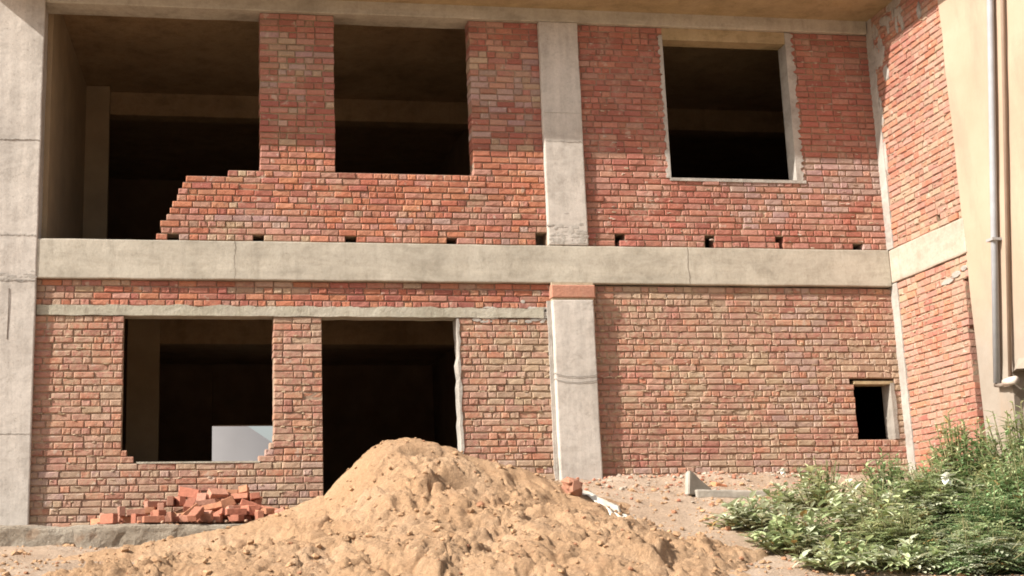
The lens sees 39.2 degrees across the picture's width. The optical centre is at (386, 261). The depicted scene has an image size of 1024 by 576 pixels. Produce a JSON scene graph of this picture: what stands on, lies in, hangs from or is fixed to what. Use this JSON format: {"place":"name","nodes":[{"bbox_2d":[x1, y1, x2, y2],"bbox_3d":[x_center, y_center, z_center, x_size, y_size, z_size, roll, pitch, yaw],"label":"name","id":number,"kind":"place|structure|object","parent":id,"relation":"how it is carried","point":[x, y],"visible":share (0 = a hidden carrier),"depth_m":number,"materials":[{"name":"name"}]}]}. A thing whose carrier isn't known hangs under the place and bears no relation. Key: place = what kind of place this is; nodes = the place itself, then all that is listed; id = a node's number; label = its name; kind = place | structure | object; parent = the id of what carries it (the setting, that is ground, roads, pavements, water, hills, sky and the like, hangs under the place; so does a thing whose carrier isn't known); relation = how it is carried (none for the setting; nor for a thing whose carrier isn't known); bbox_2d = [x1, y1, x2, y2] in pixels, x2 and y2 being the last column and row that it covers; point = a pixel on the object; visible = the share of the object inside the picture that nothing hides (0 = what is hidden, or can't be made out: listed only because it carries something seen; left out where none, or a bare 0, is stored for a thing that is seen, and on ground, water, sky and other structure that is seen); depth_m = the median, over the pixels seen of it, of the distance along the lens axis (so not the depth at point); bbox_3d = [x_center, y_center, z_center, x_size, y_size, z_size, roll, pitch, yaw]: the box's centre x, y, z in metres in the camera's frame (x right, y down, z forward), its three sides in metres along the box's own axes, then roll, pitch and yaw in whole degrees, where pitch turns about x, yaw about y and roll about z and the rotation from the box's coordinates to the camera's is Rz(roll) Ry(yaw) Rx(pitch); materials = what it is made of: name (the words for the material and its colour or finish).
{"place":"outdoors","nodes":[
{"label":"outdoors","id":0,"kind":"place"},
{"bbox_2d":[212,426,271,460],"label":"hill","id":1,"kind":"structure","parent":0,"point":[238,443],"depth_m":144.36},
{"bbox_2d":[248,426,272,442],"label":"sky","id":2,"kind":"structure","parent":0,"point":[266,431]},
{"bbox_2d":[0,472,1023,575],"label":"ground","id":3,"kind":"structure","parent":0,"point":[685,520],"depth_m":14.87,"materials":[{"name":"soil"}]},
{"bbox_2d":[44,437,769,575],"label":"earth pile","id":4,"kind":"object","parent":3,"relation":"on","point":[651,553],"visible":0.92,"depth_m":13.10,"materials":[{"name":"beige sand"}]},
{"bbox_2d":[561,477,582,496],"bbox_3d":[1.919,2.318,14.678,0.230,0.233,0.225,1,-13,-9],"label":"broken brick piece","id":5,"kind":"object","parent":4,"relation":"on","point":[572,486],"visible":0.99,"depth_m":14.62,"materials":[{"name":"red brick"}]},
{"bbox_2d":[582,490,634,517],"bbox_3d":[2.274,2.478,14.620,0.234,0.424,0.791,6,-15,-31],"label":"plastic sheet","id":6,"kind":"object","parent":4,"relation":"on","point":[604,502],"visible":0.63,"depth_m":14.64,"materials":[{"name":"white plastic"}]},
{"bbox_2d":[0,437,1022,575],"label":"soil crumbs","id":7,"kind":"object","parent":3,"relation":"on","point":[352,535],"visible":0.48,"depth_m":13.75,"materials":[{"name":"beige soil"}]},
{"bbox_2d":[0,0,1023,548],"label":"unfinished building","id":8,"kind":"structure","parent":3,"relation":"on","point":[330,240],"depth_m":18.12,"materials":[{"name":"brick"}]},
{"bbox_2d":[90,519,99,522],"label":"brick","id":9,"kind":"object","parent":8,"relation":"on","point":[94,520],"visible":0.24,"depth_m":16.04,"materials":[{"name":"brick"}]},
{"bbox_2d":[100,513,117,522],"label":"brick","id":10,"kind":"object","parent":8,"relation":"on","point":[112,517],"visible":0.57,"depth_m":15.75,"materials":[{"name":"red brick"}]},
{"bbox_2d":[120,516,130,522],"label":"brick","id":11,"kind":"object","parent":8,"relation":"on","point":[126,519],"visible":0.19,"depth_m":16.41,"materials":[{"name":"red brick"}]},
{"bbox_2d":[117,506,125,515],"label":"brick","id":12,"kind":"object","parent":11,"relation":"on","point":[121,510],"visible":0.9,"depth_m":16.38,"materials":[{"name":"red brick"}]},
{"bbox_2d":[126,508,144,515],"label":"brick","id":13,"kind":"object","parent":11,"relation":"on","point":[135,511],"visible":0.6,"depth_m":16.38,"materials":[{"name":"red brick"}]},
{"bbox_2d":[131,514,147,522],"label":"brick","id":14,"kind":"object","parent":8,"relation":"on","point":[134,518],"visible":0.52,"depth_m":15.87,"materials":[{"name":"red brick"}]},
{"bbox_2d":[142,516,164,522],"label":"brick","id":15,"kind":"object","parent":8,"relation":"on","point":[152,519],"visible":0.99,"depth_m":15.65,"materials":[{"name":"red brick"}]},
{"bbox_2d":[152,510,165,515],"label":"brick","id":16,"kind":"object","parent":15,"relation":"on","point":[159,512],"visible":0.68,"depth_m":15.82,"materials":[{"name":"red brick"}]},
{"bbox_2d":[165,512,174,521],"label":"brick","id":17,"kind":"object","parent":8,"relation":"on","point":[170,517],"visible":1,"depth_m":15.63,"materials":[{"name":"red brick"}]},
{"bbox_2d":[179,515,189,521],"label":"brick","id":18,"kind":"object","parent":8,"relation":"on","point":[182,518],"visible":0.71,"depth_m":15.68,"materials":[{"name":"red brick"}]},
{"bbox_2d":[181,503,198,514],"bbox_3d":[-2.185,2.820,16.056,0.231,0.113,0.074,-34,-3,-44],"label":"brick","id":19,"kind":"object","parent":8,"relation":"on","point":[190,509],"visible":0.4,"depth_m":16.02,"materials":[{"name":"red brick"}]},
{"bbox_2d":[187,506,204,521],"bbox_3d":[-2.091,2.768,15.704,0.114,0.074,0.231,-5,15,17],"label":"brick","id":20,"kind":"object","parent":8,"relation":"on","point":[195,513],"visible":1,"depth_m":15.65,"materials":[{"name":"red brick"}]},
{"bbox_2d":[198,510,213,521],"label":"brick","id":21,"kind":"object","parent":8,"relation":"on","point":[206,515],"visible":0.68,"depth_m":15.80,"materials":[{"name":"red brick"}]},
{"bbox_2d":[175,509,252,520],"bbox_3d":[-2.091,2.918,16.415,1.550,0.262,0.520,1,-13,-9],"label":"brick rubble","id":22,"kind":"object","parent":8,"relation":"on","point":[180,511],"visible":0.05,"depth_m":16.34,"materials":[{"name":"red brick"}]},
{"bbox_2d":[145,507,156,513],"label":"brick","id":23,"kind":"object","parent":22,"relation":"on","point":[148,510],"visible":0.63,"depth_m":16.22,"materials":[{"name":"red brick"}]},
{"bbox_2d":[144,501,165,507],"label":"brick","id":24,"kind":"object","parent":23,"relation":"on","point":[150,503],"visible":0.82,"depth_m":16.31,"materials":[{"name":"red brick"}]},
{"bbox_2d":[158,503,163,509],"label":"brick","id":25,"kind":"object","parent":22,"relation":"on","point":[160,506],"visible":0.57,"depth_m":16.10,"materials":[{"name":"red brick"}]},
{"bbox_2d":[167,496,174,506],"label":"brick","id":26,"kind":"object","parent":22,"relation":"on","point":[170,501],"visible":1,"depth_m":16.30,"materials":[{"name":"red brick"}]},
{"bbox_2d":[174,496,185,506],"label":"brick","id":27,"kind":"object","parent":22,"relation":"on","point":[179,501],"visible":0.97,"depth_m":16.37,"materials":[{"name":"red brick"}]},
{"bbox_2d":[183,497,196,511],"bbox_3d":[-2.240,2.777,16.335,0.112,0.075,0.233,5,17,4],"label":"brick","id":28,"kind":"object","parent":22,"relation":"on","point":[189,503],"visible":0.68,"depth_m":16.29,"materials":[{"name":"red brick"}]},
{"bbox_2d":[178,487,199,497],"bbox_3d":[-2.280,2.675,16.528,0.232,0.112,0.075,8,-17,5],"label":"brick","id":29,"kind":"object","parent":28,"relation":"on","point":[188,492],"visible":0.94,"depth_m":16.50,"materials":[{"name":"red brick"}]},
{"bbox_2d":[196,493,207,500],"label":"brick","id":30,"kind":"object","parent":22,"relation":"on","point":[202,496],"visible":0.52,"depth_m":16.41,"materials":[{"name":"red brick"}]},
{"bbox_2d":[202,502,222,511],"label":"brick","id":31,"kind":"object","parent":22,"relation":"on","point":[216,506],"visible":0.59,"depth_m":16.18,"materials":[{"name":"red brick"}]},
{"bbox_2d":[194,499,215,505],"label":"brick","id":32,"kind":"object","parent":31,"relation":"on","point":[204,502],"visible":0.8,"depth_m":16.21,"materials":[{"name":"red brick"}]},
{"bbox_2d":[218,495,235,508],"bbox_3d":[-1.844,2.772,16.378,0.232,0.113,0.074,-24,-7,-8],"label":"brick","id":33,"kind":"object","parent":22,"relation":"on","point":[227,501],"visible":0.58,"depth_m":16.35,"materials":[{"name":"red brick"}]},
{"bbox_2d":[228,493,248,503],"bbox_3d":[-1.717,2.748,16.601,0.232,0.073,0.113,-4,-42,-1],"label":"brick","id":34,"kind":"object","parent":22,"relation":"on","point":[238,497],"visible":0.59,"depth_m":16.56,"materials":[{"name":"red brick"}]},
{"bbox_2d":[226,489,237,493],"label":"brick","id":35,"kind":"object","parent":34,"relation":"on","point":[231,491],"visible":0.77,"depth_m":16.63,"materials":[{"name":"red brick"}]},
{"bbox_2d":[239,485,248,495],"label":"brick","id":36,"kind":"object","parent":34,"relation":"on","point":[244,489],"visible":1,"depth_m":16.62,"materials":[{"name":"brick"}]},
{"bbox_2d":[251,499,260,504],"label":"brick","id":37,"kind":"object","parent":22,"relation":"on","point":[257,501],"visible":0.37,"depth_m":16.48,"materials":[{"name":"red brick"}]},
{"bbox_2d":[249,492,260,500],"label":"brick","id":38,"kind":"object","parent":37,"relation":"on","point":[254,496],"visible":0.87,"depth_m":16.46,"materials":[{"name":"red brick"}]},
{"bbox_2d":[212,515,222,521],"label":"brick","id":39,"kind":"object","parent":8,"relation":"on","point":[218,518],"visible":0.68,"depth_m":15.87,"materials":[{"name":"red brick"}]},
{"bbox_2d":[213,508,227,519],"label":"brick","id":40,"kind":"object","parent":8,"relation":"on","point":[221,511],"visible":0.59,"depth_m":15.98,"materials":[{"name":"red brick"}]},
{"bbox_2d":[223,505,233,520],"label":"brick","id":41,"kind":"object","parent":8,"relation":"on","point":[230,506],"visible":0.25,"depth_m":16.10,"materials":[{"name":"red brick"}]},
{"bbox_2d":[227,515,243,521],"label":"brick","id":42,"kind":"object","parent":8,"relation":"on","point":[235,518],"visible":1,"depth_m":15.82,"materials":[{"name":"red brick"}]},
{"bbox_2d":[225,508,246,514],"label":"brick","id":43,"kind":"object","parent":42,"relation":"on","point":[235,511],"visible":0.95,"depth_m":15.88,"materials":[{"name":"red brick"}]},
{"bbox_2d":[244,515,250,521],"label":"brick","id":44,"kind":"object","parent":8,"relation":"on","point":[248,517],"visible":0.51,"depth_m":16.00,"materials":[{"name":"red brick"}]},
{"bbox_2d":[241,505,255,514],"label":"brick","id":45,"kind":"object","parent":44,"relation":"on","point":[251,509],"visible":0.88,"depth_m":16.00,"materials":[{"name":"red brick"}]},
{"bbox_2d":[254,511,263,519],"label":"brick","id":46,"kind":"object","parent":8,"relation":"on","point":[258,514],"visible":0.57,"depth_m":15.80,"materials":[{"name":"red brick"}]},
{"bbox_2d":[275,507,284,512],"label":"brick","id":47,"kind":"object","parent":8,"relation":"on","point":[280,509],"visible":0.25,"depth_m":16.11,"materials":[{"name":"red brick"}]},
{"bbox_2d":[685,471,710,494],"bbox_3d":[3.450,2.462,15.890,0.454,0.281,0.074,9,-31,-39],"label":"cement fragment","id":48,"kind":"object","parent":3,"relation":"on","point":[693,482],"visible":0.85,"depth_m":15.82,"materials":[{"name":"grey concrete"}]},
{"bbox_2d":[710,482,727,486],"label":"brick","id":49,"kind":"object","parent":3,"relation":"on","point":[717,484],"visible":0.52,"depth_m":16.26,"materials":[{"name":"brick"}]},
{"bbox_2d":[693,489,766,498],"bbox_3d":[3.794,2.579,15.814,0.815,0.110,0.209,2,-10,-5],"label":"concrete plank","id":50,"kind":"object","parent":3,"relation":"on","point":[718,493],"visible":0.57,"depth_m":15.71,"materials":[{"name":"grey concrete"}]},
{"bbox_2d":[701,487,821,532],"bbox_3d":[3.737,2.502,14.284,1.113,0.505,1.124,1,-13,-9],"label":"broadleaf weed","id":51,"kind":"object","parent":3,"relation":"on","point":[747,518],"visible":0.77,"depth_m":14.11,"materials":[{"name":"green plant"}]},
{"bbox_2d":[740,503,858,557],"bbox_3d":[3.790,2.520,13.327,1.170,0.525,0.972,-13,-17,42],"label":"broadleaf weed","id":52,"kind":"object","parent":3,"relation":"on","point":[789,537],"visible":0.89,"depth_m":13.21,"materials":[{"name":"green plant"}]},
{"bbox_2d":[759,463,871,512],"bbox_3d":[4.563,2.394,15.104,1.130,0.545,1.243,10,-16,-40],"label":"broadleaf weed","id":53,"kind":"object","parent":3,"relation":"on","point":[815,494],"visible":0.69,"depth_m":15.00,"materials":[{"name":"green plant"}]},
{"bbox_2d":[796,455,849,509],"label":"dry stalk weed","id":54,"kind":"object","parent":3,"relation":"on","point":[831,474],"visible":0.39,"depth_m":15.20,"materials":[{"name":"green plant"}]},
{"bbox_2d":[786,532,900,573],"bbox_3d":[3.961,2.553,12.486,0.942,0.376,0.916,9,-16,-40],"label":"broadleaf weed","id":55,"kind":"object","parent":3,"relation":"on","point":[852,558],"visible":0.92,"depth_m":12.38,"materials":[{"name":"green plant"}]},
{"bbox_2d":[800,472,938,539],"bbox_3d":[4.753,2.422,14.103,1.378,0.677,1.261,10,-16,-40],"label":"broadleaf weed","id":56,"kind":"object","parent":3,"relation":"on","point":[843,514],"visible":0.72,"depth_m":13.97,"materials":[{"name":"green plant"}]},
{"bbox_2d":[850,446,924,503],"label":"shrub","id":57,"kind":"object","parent":3,"relation":"on","point":[890,478],"visible":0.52,"depth_m":15.44,"materials":[{"name":"green plant"}]},
{"bbox_2d":[835,503,963,560],"bbox_3d":[4.689,2.499,13.073,1.227,0.585,1.093,-8,-14,29],"label":"feathery weed","id":58,"kind":"object","parent":3,"relation":"on","point":[886,537],"visible":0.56,"depth_m":13.01,"materials":[{"name":"green plant"}]},
{"bbox_2d":[855,534,959,573],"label":"broadleaf weed","id":59,"kind":"object","parent":3,"relation":"on","point":[905,550],"visible":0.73,"depth_m":12.24,"materials":[{"name":"green plant"}]},
{"bbox_2d":[895,465,937,501],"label":"shrub","id":60,"kind":"object","parent":3,"relation":"on","point":[908,467],"visible":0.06,"depth_m":15.55,"materials":[{"name":"green plant"}]},
{"bbox_2d":[878,459,998,532],"bbox_3d":[5.580,2.384,14.500,1.361,0.762,1.384,1,-13,-9],"label":"feathery weed","id":61,"kind":"object","parent":3,"relation":"on","point":[935,502],"visible":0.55,"depth_m":14.36,"materials":[{"name":"green plant"}]},
{"bbox_2d":[894,515,1023,575],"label":"feathery weed","id":62,"kind":"object","parent":3,"relation":"on","point":[973,568],"visible":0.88,"depth_m":12.18,"materials":[{"name":"green plant"}]},
{"bbox_2d":[910,407,1010,517],"bbox_3d":[6.143,2.154,15.239,1.159,1.211,1.158,1,-13,-9],"label":"leafy shrub","id":63,"kind":"object","parent":3,"relation":"on","point":[961,467],"visible":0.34,"depth_m":15.11,"materials":[{"name":"green plant"}]},
{"bbox_2d":[914,480,1023,554],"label":"feathery weed","id":64,"kind":"object","parent":3,"relation":"on","point":[1014,513],"visible":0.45,"depth_m":13.30,"materials":[{"name":"green plant"}]},
{"bbox_2d":[934,518,1023,574],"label":"feathery weed","id":65,"kind":"object","parent":3,"relation":"on","point":[1014,540],"visible":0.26,"depth_m":12.61,"materials":[{"name":"green plant"}]},
{"bbox_2d":[963,400,1023,513],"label":"leafy shrub","id":66,"kind":"object","parent":3,"relation":"on","point":[1011,444],"visible":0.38,"depth_m":14.81,"materials":[{"name":"green plant"}]},
{"bbox_2d":[968,439,1023,535],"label":"leafy shrub","id":67,"kind":"object","parent":3,"relation":"on","point":[1014,480],"visible":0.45,"depth_m":13.90,"materials":[{"name":"green plant"}]},
{"bbox_2d":[1000,529,1023,554],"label":"leafy shrub","id":68,"kind":"object","parent":3,"relation":"on","point":[1016,541],"visible":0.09,"depth_m":12.82,"materials":[{"name":"green plant"}]},
{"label":"brick","id":69,"kind":"object","parent":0,"visible":0},
{"bbox_2d":[207,488,228,498],"bbox_3d":[-1.944,2.678,16.513,0.233,0.075,0.112,8,28,-35],"label":"brick","id":70,"kind":"object","parent":69,"relation":"on","point":[214,493],"visible":0.95,"depth_m":16.48,"materials":[{"name":"red brick"}]},
{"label":"brick","id":71,"kind":"object","parent":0,"visible":0},
{"bbox_2d":[261,508,274,514],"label":"brick","id":72,"kind":"object","parent":71,"relation":"on","point":[267,511],"visible":0.68,"depth_m":15.95,"materials":[{"name":"red brick"}]},
{"bbox_2d":[260,505,277,510],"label":"brick","id":73,"kind":"object","parent":72,"relation":"on","point":[262,506],"visible":0.33,"depth_m":16.40,"materials":[{"name":"red brick"}]},
{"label":"brick","id":74,"kind":"object","parent":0,"visible":0},
{"bbox_2d":[240,499,260,509],"bbox_3d":[-1.552,2.782,16.340,0.232,0.075,0.113,21,-16,-5],"label":"brick","id":75,"kind":"object","parent":74,"relation":"on","point":[243,502],"visible":0.69,"depth_m":16.29,"materials":[{"name":"red brick"}]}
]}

